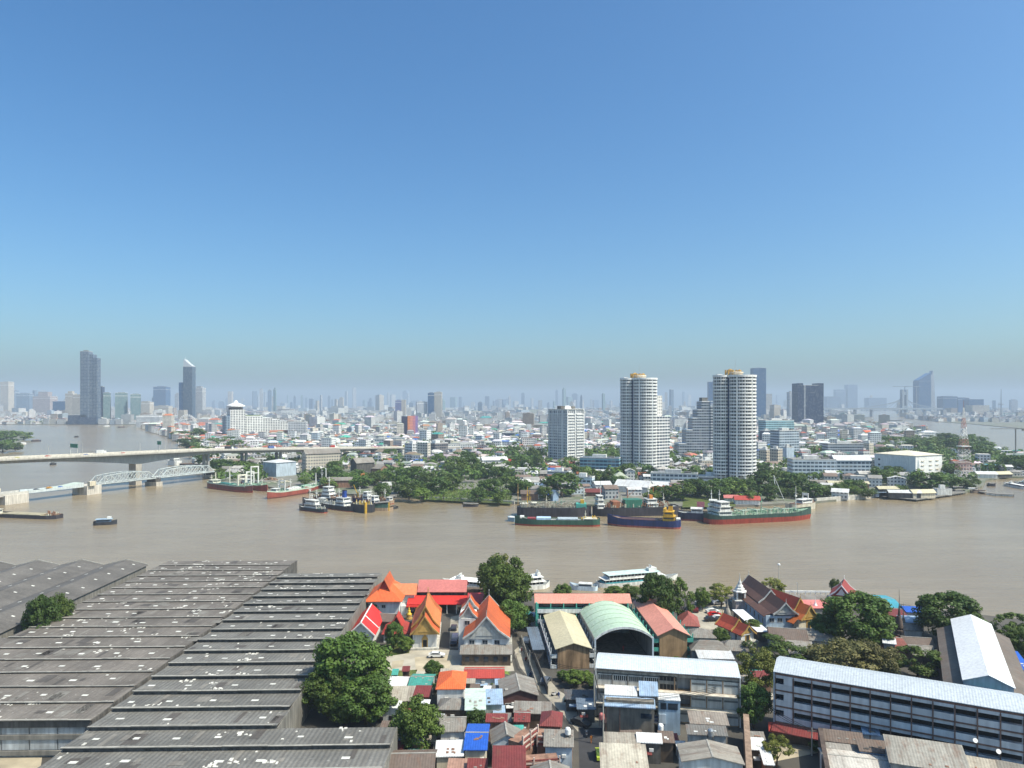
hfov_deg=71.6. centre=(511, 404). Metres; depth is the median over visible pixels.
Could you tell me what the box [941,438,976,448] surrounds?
broadleaf tree
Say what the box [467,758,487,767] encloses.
house
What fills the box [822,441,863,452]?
office block
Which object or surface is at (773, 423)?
office block
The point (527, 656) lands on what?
boundary wall
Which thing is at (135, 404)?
tower block
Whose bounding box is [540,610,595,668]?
school block
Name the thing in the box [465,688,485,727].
house
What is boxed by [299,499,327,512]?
tugboat
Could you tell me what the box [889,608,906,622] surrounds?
riverside shop
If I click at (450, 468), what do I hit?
broadleaf tree
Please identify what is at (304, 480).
broadleaf tree
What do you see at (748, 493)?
broadleaf tree
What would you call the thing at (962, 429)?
lattice mast
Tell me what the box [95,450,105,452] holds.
bridge truck
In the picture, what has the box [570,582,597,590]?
launch
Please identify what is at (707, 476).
office block
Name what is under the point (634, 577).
ferry
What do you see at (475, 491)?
broadleaf tree
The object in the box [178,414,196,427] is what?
ferris wheel
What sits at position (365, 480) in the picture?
broadleaf tree
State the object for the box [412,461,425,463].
city house
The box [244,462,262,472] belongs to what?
broadleaf tree
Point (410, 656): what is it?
courtyard
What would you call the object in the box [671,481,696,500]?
broadleaf tree
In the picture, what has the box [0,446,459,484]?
road bridge
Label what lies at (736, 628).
temple hall
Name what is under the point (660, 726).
water tank
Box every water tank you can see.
[565,727,570,737]
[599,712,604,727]
[658,723,662,730]
[707,728,713,740]
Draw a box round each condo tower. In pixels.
[548,406,583,459]
[620,371,669,467]
[674,398,712,456]
[712,369,756,482]
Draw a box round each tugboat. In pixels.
[93,516,116,525]
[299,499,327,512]
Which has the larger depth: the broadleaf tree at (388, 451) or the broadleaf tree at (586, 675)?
the broadleaf tree at (388, 451)
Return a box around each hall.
[410,592,441,650]
[460,595,511,665]
[480,456,507,464]
[579,600,653,659]
[614,479,652,492]
[652,481,669,486]
[714,609,758,642]
[730,574,798,627]
[770,584,815,627]
[802,600,826,613]
[829,575,855,596]
[919,430,937,436]
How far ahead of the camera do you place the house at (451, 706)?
150.91 m
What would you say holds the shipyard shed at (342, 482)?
on the ground at (573, 498)
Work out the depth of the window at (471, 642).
188.75 m
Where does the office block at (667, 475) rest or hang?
on the ground at (573, 498)
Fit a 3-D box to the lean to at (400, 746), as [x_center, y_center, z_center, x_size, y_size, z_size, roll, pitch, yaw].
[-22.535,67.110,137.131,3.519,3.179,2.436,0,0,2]
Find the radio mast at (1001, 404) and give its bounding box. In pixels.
[999,396,1002,416]
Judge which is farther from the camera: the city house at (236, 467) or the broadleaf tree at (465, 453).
the broadleaf tree at (465, 453)
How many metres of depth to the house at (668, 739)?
135.67 m
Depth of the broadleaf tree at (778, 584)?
246.37 m
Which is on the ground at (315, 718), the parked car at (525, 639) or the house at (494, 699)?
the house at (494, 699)
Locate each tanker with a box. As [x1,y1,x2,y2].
[517,487,590,516]
[592,481,678,516]
[703,490,810,524]
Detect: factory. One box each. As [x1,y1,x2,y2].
[787,455,835,479]
[829,455,871,478]
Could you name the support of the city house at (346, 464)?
on the ground at (573, 498)
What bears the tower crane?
on the ground at (573, 498)
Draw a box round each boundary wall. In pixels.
[521,635,537,688]
[532,650,547,694]
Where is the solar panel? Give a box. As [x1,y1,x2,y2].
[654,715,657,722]
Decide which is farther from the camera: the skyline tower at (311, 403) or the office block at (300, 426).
the skyline tower at (311, 403)
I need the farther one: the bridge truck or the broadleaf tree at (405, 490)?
the bridge truck
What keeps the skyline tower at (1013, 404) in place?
on the ground at (573, 498)
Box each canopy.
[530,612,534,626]
[1015,651,1023,670]
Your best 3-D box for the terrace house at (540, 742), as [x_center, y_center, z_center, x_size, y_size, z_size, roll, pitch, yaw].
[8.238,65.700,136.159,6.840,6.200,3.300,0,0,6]
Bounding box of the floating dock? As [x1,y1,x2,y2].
[351,493,374,513]
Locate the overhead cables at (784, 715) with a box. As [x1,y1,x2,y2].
[741,681,810,730]
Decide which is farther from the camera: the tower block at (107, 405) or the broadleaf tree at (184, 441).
the tower block at (107, 405)
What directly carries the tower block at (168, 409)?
on the ground at (573, 498)
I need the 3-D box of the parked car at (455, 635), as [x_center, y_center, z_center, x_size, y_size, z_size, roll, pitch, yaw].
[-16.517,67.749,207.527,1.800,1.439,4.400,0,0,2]
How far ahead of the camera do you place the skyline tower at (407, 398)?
10825.72 m
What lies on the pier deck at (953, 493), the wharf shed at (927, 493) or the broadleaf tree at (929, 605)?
the wharf shed at (927, 493)
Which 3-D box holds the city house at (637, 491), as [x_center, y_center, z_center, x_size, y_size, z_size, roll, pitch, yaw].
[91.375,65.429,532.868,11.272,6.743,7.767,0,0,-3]
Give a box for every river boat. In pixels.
[168,458,181,465]
[785,493,814,508]
[970,489,985,492]
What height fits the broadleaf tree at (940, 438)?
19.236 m
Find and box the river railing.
[783,590,830,596]
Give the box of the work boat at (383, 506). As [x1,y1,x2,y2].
[373,501,392,510]
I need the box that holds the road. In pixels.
[578,728,604,767]
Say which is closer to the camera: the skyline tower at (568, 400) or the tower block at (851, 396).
the tower block at (851, 396)
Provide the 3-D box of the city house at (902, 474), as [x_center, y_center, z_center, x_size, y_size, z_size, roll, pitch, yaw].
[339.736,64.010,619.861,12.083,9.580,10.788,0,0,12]
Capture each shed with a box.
[327,477,352,487]
[350,457,374,473]
[371,464,387,473]
[464,667,504,688]
[686,628,716,640]
[688,640,728,658]
[720,640,755,663]
[766,626,808,652]
[785,640,811,657]
[793,595,829,599]
[796,627,834,650]
[809,480,833,483]
[826,481,869,487]
[870,636,908,659]
[874,486,899,495]
[875,490,886,496]
[885,490,921,497]
[897,636,936,648]
[905,644,935,669]
[910,489,936,498]
[933,485,951,494]
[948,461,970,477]
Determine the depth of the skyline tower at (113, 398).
9659.06 m
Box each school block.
[534,594,631,632]
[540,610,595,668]
[629,598,692,657]
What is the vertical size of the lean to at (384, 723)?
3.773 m
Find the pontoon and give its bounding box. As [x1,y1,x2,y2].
[507,516,514,521]
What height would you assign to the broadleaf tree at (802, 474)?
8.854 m
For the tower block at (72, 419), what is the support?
on the ground at (573, 498)
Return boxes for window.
[469,640,474,644]
[482,640,487,644]
[494,640,499,644]
[641,713,651,718]
[661,703,665,709]
[668,703,677,709]
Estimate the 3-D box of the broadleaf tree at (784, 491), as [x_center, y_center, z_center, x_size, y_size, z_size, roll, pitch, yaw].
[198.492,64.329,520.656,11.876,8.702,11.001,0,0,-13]
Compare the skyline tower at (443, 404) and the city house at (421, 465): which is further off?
the skyline tower at (443, 404)
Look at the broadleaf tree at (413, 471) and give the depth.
607.09 m
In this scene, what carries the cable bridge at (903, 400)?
on the ground at (573, 498)
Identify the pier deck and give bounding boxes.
[880,489,964,501]
[979,491,1013,496]
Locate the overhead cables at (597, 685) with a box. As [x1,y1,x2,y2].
[594,670,602,700]
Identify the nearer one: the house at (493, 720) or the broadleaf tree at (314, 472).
the house at (493, 720)
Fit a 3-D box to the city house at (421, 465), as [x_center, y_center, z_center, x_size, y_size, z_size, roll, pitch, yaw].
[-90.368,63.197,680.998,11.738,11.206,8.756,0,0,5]
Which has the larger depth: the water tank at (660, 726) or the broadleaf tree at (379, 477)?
the broadleaf tree at (379, 477)
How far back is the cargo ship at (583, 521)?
406.67 m
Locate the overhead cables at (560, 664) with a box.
[531,652,590,671]
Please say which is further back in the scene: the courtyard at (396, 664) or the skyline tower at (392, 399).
the skyline tower at (392, 399)
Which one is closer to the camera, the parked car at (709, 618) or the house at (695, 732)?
the house at (695, 732)
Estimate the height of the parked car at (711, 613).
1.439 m
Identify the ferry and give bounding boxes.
[442,573,479,586]
[528,570,549,589]
[596,564,677,587]
[1003,481,1023,488]
[1014,479,1023,484]
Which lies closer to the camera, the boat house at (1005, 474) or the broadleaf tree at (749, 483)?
the broadleaf tree at (749, 483)
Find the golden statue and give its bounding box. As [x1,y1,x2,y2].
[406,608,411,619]
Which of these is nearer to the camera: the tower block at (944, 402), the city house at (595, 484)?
the city house at (595, 484)
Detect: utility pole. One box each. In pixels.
[593,648,594,720]
[599,696,607,741]
[807,728,816,755]
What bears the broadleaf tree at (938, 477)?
on the ground at (573, 498)
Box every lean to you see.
[380,720,398,738]
[383,701,401,720]
[390,740,403,749]
[391,669,398,675]
[402,666,409,675]
[413,738,423,748]
[421,699,430,703]
[427,735,436,748]
[466,678,475,687]
[470,683,480,687]
[495,679,498,688]
[508,713,511,723]
[526,627,544,659]
[620,730,641,732]
[673,733,678,752]
[675,741,684,758]
[740,675,747,685]
[751,670,767,679]
[760,677,770,692]
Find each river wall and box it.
[422,497,514,503]
[815,494,877,500]
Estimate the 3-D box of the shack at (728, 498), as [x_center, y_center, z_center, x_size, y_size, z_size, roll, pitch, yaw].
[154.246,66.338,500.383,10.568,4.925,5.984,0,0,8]
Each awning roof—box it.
[493,705,505,712]
[636,732,662,763]
[695,650,734,660]
[732,609,766,640]
[751,737,764,767]
[759,750,774,767]
[882,638,896,659]
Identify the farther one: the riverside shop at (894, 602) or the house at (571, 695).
the riverside shop at (894, 602)
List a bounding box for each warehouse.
[0,559,147,637]
[0,560,296,756]
[38,573,397,767]
[230,459,262,464]
[263,459,296,476]
[874,450,942,477]
[937,614,1023,694]
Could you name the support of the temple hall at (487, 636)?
on the ground at (315, 718)
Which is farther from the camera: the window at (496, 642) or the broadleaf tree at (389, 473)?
the broadleaf tree at (389, 473)
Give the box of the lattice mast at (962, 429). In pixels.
[954,401,973,479]
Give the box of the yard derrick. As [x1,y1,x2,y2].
[773,475,783,500]
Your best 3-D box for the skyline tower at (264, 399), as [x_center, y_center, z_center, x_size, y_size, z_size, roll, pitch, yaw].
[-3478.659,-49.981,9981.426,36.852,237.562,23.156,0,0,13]
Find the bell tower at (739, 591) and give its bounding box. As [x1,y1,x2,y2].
[731,576,746,609]
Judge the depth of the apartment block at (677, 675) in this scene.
153.84 m
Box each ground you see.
[0,407,1023,507]
[0,429,25,453]
[41,583,1023,767]
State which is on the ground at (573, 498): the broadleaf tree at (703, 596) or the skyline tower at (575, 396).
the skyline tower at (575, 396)
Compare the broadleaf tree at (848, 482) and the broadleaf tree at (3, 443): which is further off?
the broadleaf tree at (3, 443)
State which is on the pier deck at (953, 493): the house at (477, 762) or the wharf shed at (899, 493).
the wharf shed at (899, 493)
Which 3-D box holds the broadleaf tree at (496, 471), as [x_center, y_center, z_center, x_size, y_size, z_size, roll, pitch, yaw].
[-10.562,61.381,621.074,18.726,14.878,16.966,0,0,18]
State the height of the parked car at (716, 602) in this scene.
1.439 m
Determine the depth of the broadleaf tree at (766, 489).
502.42 m
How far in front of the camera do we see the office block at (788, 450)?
790.44 m
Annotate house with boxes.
[222,466,232,473]
[225,469,241,477]
[231,466,244,472]
[342,462,350,468]
[351,603,381,642]
[366,571,417,614]
[381,611,411,642]
[383,460,394,464]
[389,676,409,685]
[389,749,437,767]
[390,686,415,711]
[408,674,435,697]
[411,464,424,475]
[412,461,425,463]
[413,685,431,698]
[424,466,435,474]
[435,670,466,712]
[435,739,463,767]
[437,698,465,715]
[439,716,466,739]
[447,758,467,767]
[463,724,489,757]
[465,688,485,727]
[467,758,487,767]
[485,689,502,723]
[485,713,507,740]
[489,721,520,755]
[492,745,525,767]
[498,673,538,716]
[508,724,538,754]
[513,701,551,728]
[514,711,530,729]
[515,469,523,474]
[520,490,538,499]
[522,477,539,480]
[525,471,538,476]
[526,485,542,495]
[526,753,560,767]
[530,760,569,767]
[537,728,572,753]
[538,470,547,476]
[539,710,562,728]
[543,729,573,767]
[550,490,559,500]
[564,689,593,711]
[572,487,582,494]
[573,473,594,487]
[576,698,595,722]
[578,484,589,491]
[585,488,618,495]
[591,481,611,488]
[599,742,648,767]
[601,485,618,498]
[604,681,658,731]
[604,731,640,743]
[625,468,634,479]
[625,487,641,495]
[637,472,646,479]
[642,474,650,480]
[656,466,669,470]
[657,693,680,734]
[657,730,674,762]
[673,461,685,466]
[676,611,699,628]
[677,739,744,767]
[685,724,727,743]
[686,461,699,466]
[687,710,729,743]
[750,731,765,740]
[768,722,817,745]
[818,747,889,767]
[822,473,837,480]
[822,728,862,746]
[823,470,839,480]
[825,742,858,751]
[831,488,849,499]
[842,473,854,480]
[850,475,865,480]
[855,471,871,480]
[855,738,885,755]
[860,725,880,738]
[867,475,882,486]
[883,734,969,767]
[887,475,905,485]
[899,472,909,482]
[903,623,923,636]
[966,755,996,767]
[974,471,998,478]
[976,464,989,470]
[989,758,1023,767]
[996,471,1011,477]
[998,465,1012,470]
[1007,469,1021,475]
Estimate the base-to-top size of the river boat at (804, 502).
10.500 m
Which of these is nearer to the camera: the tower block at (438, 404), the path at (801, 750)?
the path at (801, 750)
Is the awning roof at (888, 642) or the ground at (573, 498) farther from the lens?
the ground at (573, 498)
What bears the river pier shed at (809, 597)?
on the ground at (315, 718)
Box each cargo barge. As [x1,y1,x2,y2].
[0,508,62,519]
[179,463,198,465]
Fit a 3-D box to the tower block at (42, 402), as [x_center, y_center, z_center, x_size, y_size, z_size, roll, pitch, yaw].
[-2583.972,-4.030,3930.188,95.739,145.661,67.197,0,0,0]
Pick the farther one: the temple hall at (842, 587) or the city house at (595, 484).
the city house at (595, 484)
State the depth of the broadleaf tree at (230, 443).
993.93 m
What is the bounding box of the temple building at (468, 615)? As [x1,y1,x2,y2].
[459,594,478,649]
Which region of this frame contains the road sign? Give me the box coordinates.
[70,444,77,453]
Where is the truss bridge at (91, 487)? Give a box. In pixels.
[0,465,218,504]
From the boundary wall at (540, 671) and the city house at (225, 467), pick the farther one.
the city house at (225, 467)
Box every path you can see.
[515,643,604,730]
[772,743,817,761]
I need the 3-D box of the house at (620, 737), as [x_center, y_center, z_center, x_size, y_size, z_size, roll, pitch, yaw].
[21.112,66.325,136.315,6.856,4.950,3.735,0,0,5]
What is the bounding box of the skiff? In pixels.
[463,504,477,506]
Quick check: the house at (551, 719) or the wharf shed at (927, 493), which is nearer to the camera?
the house at (551, 719)
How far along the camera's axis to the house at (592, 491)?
528.58 m
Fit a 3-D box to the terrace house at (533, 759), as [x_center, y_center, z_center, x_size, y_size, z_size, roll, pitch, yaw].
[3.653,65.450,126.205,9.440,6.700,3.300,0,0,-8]
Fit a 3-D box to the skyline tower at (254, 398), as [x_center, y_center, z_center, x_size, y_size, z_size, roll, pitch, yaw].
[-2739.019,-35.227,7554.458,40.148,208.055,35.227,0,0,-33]
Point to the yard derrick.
(779, 489)
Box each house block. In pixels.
[269,430,287,433]
[287,452,300,460]
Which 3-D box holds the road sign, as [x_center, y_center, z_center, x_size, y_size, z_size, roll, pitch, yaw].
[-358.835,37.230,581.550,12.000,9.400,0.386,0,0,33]
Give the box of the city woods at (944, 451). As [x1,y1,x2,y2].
[15,414,1023,480]
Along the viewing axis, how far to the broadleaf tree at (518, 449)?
907.22 m
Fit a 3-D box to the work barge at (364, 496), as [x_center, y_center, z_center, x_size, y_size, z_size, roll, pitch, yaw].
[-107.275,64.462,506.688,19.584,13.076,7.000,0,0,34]
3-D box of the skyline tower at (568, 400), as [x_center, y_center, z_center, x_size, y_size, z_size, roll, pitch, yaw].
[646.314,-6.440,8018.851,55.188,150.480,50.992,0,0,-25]
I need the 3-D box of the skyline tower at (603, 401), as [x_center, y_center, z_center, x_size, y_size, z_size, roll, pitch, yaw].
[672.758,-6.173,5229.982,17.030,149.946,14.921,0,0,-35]
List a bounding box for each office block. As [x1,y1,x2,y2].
[288,420,307,434]
[373,437,390,442]
[389,436,404,439]
[502,431,513,435]
[580,454,620,470]
[651,469,697,482]
[698,457,712,463]
[698,472,726,483]
[758,418,793,440]
[760,429,769,439]
[770,428,798,451]
[782,444,793,461]
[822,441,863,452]
[864,440,873,454]
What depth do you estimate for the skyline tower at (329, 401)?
8185.91 m
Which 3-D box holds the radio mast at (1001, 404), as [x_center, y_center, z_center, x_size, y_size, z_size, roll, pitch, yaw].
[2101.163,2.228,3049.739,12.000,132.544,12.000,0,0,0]
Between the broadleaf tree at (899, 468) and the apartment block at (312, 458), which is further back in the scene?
the apartment block at (312, 458)
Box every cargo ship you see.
[207,467,252,492]
[241,466,267,490]
[267,480,315,498]
[302,489,353,511]
[305,470,326,488]
[515,510,599,526]
[607,500,680,528]
[678,490,716,521]
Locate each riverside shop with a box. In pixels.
[873,595,904,610]
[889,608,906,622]
[901,605,919,615]
[901,615,923,632]
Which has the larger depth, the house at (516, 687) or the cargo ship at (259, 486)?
the cargo ship at (259, 486)
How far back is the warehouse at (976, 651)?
166.44 m
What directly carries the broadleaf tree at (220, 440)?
on the ground at (573, 498)
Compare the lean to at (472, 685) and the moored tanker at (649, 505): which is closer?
the lean to at (472, 685)
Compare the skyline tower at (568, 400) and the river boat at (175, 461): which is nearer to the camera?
the river boat at (175, 461)
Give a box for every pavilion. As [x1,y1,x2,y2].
[406,580,483,613]
[611,472,629,483]
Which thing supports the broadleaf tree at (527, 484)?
on the ground at (573, 498)
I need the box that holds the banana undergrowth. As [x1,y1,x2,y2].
[424,482,512,500]
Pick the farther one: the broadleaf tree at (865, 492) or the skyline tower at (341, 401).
the skyline tower at (341, 401)
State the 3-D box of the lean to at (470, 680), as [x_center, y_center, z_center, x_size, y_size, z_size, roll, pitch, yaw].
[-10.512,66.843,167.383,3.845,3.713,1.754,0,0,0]
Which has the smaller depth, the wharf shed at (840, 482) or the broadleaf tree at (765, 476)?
the broadleaf tree at (765, 476)
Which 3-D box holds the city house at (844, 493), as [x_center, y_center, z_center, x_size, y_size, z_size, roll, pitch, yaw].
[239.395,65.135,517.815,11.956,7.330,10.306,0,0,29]
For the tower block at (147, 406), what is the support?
on the ground at (573, 498)
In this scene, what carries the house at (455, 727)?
on the ground at (315, 718)
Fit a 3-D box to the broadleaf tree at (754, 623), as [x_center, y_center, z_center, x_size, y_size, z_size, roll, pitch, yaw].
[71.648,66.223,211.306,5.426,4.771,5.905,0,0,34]
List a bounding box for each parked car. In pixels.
[428,651,444,657]
[450,624,457,630]
[450,639,457,645]
[452,633,458,638]
[523,636,528,643]
[540,676,551,684]
[570,716,591,727]
[595,747,599,760]
[704,616,717,621]
[705,608,719,612]
[707,611,720,615]
[711,600,724,604]
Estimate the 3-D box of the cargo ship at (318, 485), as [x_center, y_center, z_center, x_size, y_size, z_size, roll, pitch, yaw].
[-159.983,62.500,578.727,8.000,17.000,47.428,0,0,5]
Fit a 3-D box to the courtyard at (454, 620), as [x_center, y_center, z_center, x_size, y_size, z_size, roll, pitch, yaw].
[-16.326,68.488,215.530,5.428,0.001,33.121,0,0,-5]
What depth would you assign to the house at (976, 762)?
125.99 m
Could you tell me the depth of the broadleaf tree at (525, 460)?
692.69 m
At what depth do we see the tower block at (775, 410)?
2509.62 m
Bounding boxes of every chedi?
[724,598,731,615]
[894,599,904,635]
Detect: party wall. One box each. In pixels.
[743,714,752,767]
[818,728,829,767]
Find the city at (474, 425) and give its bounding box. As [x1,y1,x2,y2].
[0,404,1023,465]
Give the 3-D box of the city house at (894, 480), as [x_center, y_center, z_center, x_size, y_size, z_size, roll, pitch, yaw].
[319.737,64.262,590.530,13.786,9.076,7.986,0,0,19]
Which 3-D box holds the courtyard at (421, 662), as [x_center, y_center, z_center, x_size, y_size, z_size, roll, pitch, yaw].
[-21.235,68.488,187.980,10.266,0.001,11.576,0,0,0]
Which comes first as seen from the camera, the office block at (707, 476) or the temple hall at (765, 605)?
the temple hall at (765, 605)
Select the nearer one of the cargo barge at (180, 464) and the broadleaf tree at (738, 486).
the broadleaf tree at (738, 486)
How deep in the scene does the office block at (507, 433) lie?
1323.47 m
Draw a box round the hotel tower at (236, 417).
[222,400,287,435]
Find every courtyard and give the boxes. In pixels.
[0,757,41,767]
[385,650,513,679]
[390,660,403,669]
[415,655,451,670]
[449,615,458,647]
[691,604,725,629]
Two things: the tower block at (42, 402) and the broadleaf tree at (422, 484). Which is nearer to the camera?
the broadleaf tree at (422, 484)
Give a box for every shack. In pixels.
[723,495,738,501]
[733,495,760,504]
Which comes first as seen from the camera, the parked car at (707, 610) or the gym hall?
the gym hall
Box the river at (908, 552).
[0,411,1023,617]
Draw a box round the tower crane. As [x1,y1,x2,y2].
[909,386,920,407]
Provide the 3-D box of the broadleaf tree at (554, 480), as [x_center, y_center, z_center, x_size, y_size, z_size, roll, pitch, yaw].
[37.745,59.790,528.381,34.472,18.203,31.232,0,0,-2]
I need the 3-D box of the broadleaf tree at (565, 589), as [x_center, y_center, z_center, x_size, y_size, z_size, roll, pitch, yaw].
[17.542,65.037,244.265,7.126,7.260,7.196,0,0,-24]
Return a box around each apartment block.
[301,448,340,473]
[404,441,416,453]
[431,440,447,451]
[448,442,485,448]
[547,467,571,474]
[595,652,740,727]
[759,447,769,460]
[770,446,782,462]
[771,656,1023,763]
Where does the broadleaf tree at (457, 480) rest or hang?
on the lawn at (484, 501)
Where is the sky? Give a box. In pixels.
[0,0,1023,406]
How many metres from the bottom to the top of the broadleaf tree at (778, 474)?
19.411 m
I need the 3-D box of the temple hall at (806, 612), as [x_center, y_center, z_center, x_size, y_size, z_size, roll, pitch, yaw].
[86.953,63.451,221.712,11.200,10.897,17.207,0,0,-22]
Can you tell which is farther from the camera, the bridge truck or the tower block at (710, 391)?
the tower block at (710, 391)
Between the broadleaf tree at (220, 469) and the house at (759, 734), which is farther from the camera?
the broadleaf tree at (220, 469)
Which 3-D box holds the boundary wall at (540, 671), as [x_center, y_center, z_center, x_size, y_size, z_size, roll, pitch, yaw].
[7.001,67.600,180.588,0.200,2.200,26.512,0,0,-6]
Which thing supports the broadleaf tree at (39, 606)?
on the ground at (315, 718)
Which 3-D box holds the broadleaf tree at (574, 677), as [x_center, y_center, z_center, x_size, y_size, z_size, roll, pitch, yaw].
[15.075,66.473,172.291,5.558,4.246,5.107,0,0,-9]
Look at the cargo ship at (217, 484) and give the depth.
571.69 m
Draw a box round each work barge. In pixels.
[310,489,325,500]
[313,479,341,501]
[352,486,371,501]
[361,490,378,502]
[379,491,393,503]
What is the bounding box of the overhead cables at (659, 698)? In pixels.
[604,687,715,703]
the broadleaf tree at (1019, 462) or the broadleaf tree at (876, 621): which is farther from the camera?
the broadleaf tree at (1019, 462)
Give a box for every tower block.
[0,381,13,411]
[14,390,18,407]
[16,393,33,410]
[33,392,57,412]
[53,401,64,410]
[65,391,75,414]
[68,415,85,423]
[73,392,79,414]
[78,350,100,423]
[101,386,104,416]
[103,392,110,418]
[115,392,127,418]
[130,394,140,419]
[136,415,161,426]
[141,401,153,414]
[153,386,169,405]
[154,405,172,413]
[179,359,195,417]
[196,386,205,417]
[202,409,214,417]
[308,410,317,415]
[395,400,400,410]
[401,400,405,415]
[401,416,417,434]
[416,401,426,413]
[428,392,433,415]
[434,392,441,417]
[668,406,671,415]
[707,382,712,404]
[750,368,765,416]
[770,405,780,417]
[787,391,791,415]
[792,383,823,423]
[824,396,840,407]
[833,389,845,407]
[844,385,857,407]
[864,398,886,407]
[913,371,935,411]
[937,395,956,409]
[957,397,968,411]
[963,399,983,407]
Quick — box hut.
[380,613,396,629]
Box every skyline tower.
[112,393,114,406]
[175,393,178,407]
[212,400,217,407]
[228,391,232,404]
[252,391,256,407]
[259,389,262,409]
[263,392,265,406]
[268,390,270,411]
[273,388,275,410]
[293,396,295,408]
[309,399,313,408]
[316,401,318,410]
[320,395,321,410]
[328,396,330,407]
[339,397,343,405]
[345,391,347,405]
[352,387,355,407]
[368,401,372,406]
[375,395,383,409]
[390,394,395,406]
[403,390,408,399]
[406,393,408,404]
[442,399,444,409]
[450,397,456,407]
[459,397,462,406]
[478,402,482,410]
[485,396,489,407]
[495,399,498,407]
[502,399,506,407]
[521,393,524,406]
[538,400,541,409]
[555,390,558,405]
[562,388,565,405]
[566,397,571,405]
[572,393,578,407]
[580,395,582,408]
[594,400,598,407]
[602,393,604,409]
[665,392,667,408]
[669,389,673,410]
[682,392,684,405]
[687,394,690,406]
[766,394,771,410]
[992,400,995,408]
[1009,399,1017,409]
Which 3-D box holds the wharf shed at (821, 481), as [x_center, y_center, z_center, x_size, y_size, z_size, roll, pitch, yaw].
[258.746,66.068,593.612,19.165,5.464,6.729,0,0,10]
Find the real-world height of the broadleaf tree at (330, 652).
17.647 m
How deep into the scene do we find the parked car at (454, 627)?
214.34 m
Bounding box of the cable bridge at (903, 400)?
[824,390,942,416]
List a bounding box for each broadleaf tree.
[0,430,21,441]
[0,440,12,451]
[7,442,23,450]
[17,431,34,438]
[19,594,62,629]
[41,592,76,619]
[170,431,189,434]
[176,438,202,446]
[189,428,206,435]
[189,444,211,448]
[193,453,221,462]
[203,437,228,443]
[210,458,232,464]
[214,467,224,474]
[221,461,243,466]
[225,439,244,446]
[236,460,255,465]
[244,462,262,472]
[297,475,311,484]
[299,668,344,718]
[306,469,323,478]
[312,630,392,695]
[317,467,344,476]
[319,477,338,486]
[321,686,368,725]
[326,460,342,471]
[334,472,358,483]
[336,671,398,724]
[348,475,374,487]
[353,469,367,475]
[366,471,385,484]
[372,482,391,497]
[381,470,394,481]
[382,448,398,453]
[383,466,402,478]
[384,621,403,648]
[388,693,445,749]
[390,474,411,493]
[395,481,420,499]
[397,636,414,651]
[404,466,423,481]
[406,481,427,493]
[409,487,431,500]
[418,471,436,486]
[424,659,443,678]
[426,477,450,493]
[429,453,445,461]
[439,471,453,481]
[440,473,463,488]
[442,457,469,467]
[443,456,461,461]
[446,465,461,476]
[451,467,466,475]
[459,456,481,467]
[460,450,474,457]
[463,707,485,724]
[466,462,481,476]
[470,487,486,501]
[476,463,495,478]
[476,553,535,605]
[477,478,503,495]
[487,553,509,585]
[489,466,509,479]
[492,490,505,503]
[499,474,519,489]
[499,599,529,635]
[503,445,523,455]
[505,460,524,466]
[507,481,525,493]
[510,454,530,463]
[515,458,535,466]
[516,481,534,491]
[523,446,545,455]
[523,605,534,629]
[530,454,544,466]
[537,485,552,500]
[539,472,582,495]
[552,583,571,593]
[556,670,565,680]
[563,669,584,685]
[571,466,585,474]
[576,467,600,480]
[581,670,593,680]
[586,676,593,687]
[596,470,613,481]
[603,585,624,593]
[609,475,626,484]
[616,463,637,473]
[619,584,640,598]
[636,573,677,614]
[642,489,661,498]
[646,485,678,500]
[669,576,696,614]
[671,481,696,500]
[680,478,705,496]
[693,586,710,609]
[696,480,719,497]
[707,486,731,499]
[709,583,732,606]
[711,478,732,493]
[712,626,730,640]
[723,480,747,495]
[724,477,738,488]
[734,478,756,494]
[736,646,775,687]
[737,681,772,727]
[741,633,812,663]
[743,490,760,498]
[743,619,762,628]
[746,470,775,492]
[755,484,779,500]
[756,464,769,471]
[761,577,786,592]
[762,733,794,767]
[764,466,787,485]
[777,486,790,497]
[778,471,805,493]
[784,477,817,490]
[788,487,806,498]
[798,472,807,478]
[802,636,884,670]
[805,482,825,497]
[808,613,841,637]
[808,740,817,751]
[815,590,897,644]
[819,484,835,495]
[829,579,839,589]
[830,482,847,488]
[838,479,853,485]
[845,484,863,494]
[848,638,902,673]
[851,480,867,488]
[858,488,878,497]
[869,468,891,480]
[877,447,895,452]
[881,436,899,441]
[881,466,905,471]
[882,471,901,483]
[895,484,908,489]
[895,645,941,677]
[903,438,926,448]
[904,471,953,488]
[906,474,927,485]
[911,590,988,635]
[923,437,950,447]
[928,435,944,442]
[931,472,965,487]
[935,433,954,438]
[940,463,962,475]
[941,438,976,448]
[953,436,978,442]
[953,443,991,453]
[956,478,974,487]
[966,436,988,441]
[967,478,980,487]
[974,441,995,446]
[983,447,1004,454]
[989,612,1023,632]
[999,454,1023,466]
[1001,626,1023,657]
[1011,458,1023,469]
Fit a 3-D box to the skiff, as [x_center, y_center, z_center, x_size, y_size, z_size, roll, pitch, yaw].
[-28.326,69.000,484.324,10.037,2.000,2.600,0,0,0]
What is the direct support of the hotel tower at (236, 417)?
on the ground at (573, 498)
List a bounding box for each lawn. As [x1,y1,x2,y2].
[380,644,409,656]
[388,670,416,675]
[424,489,511,503]
[682,495,735,506]

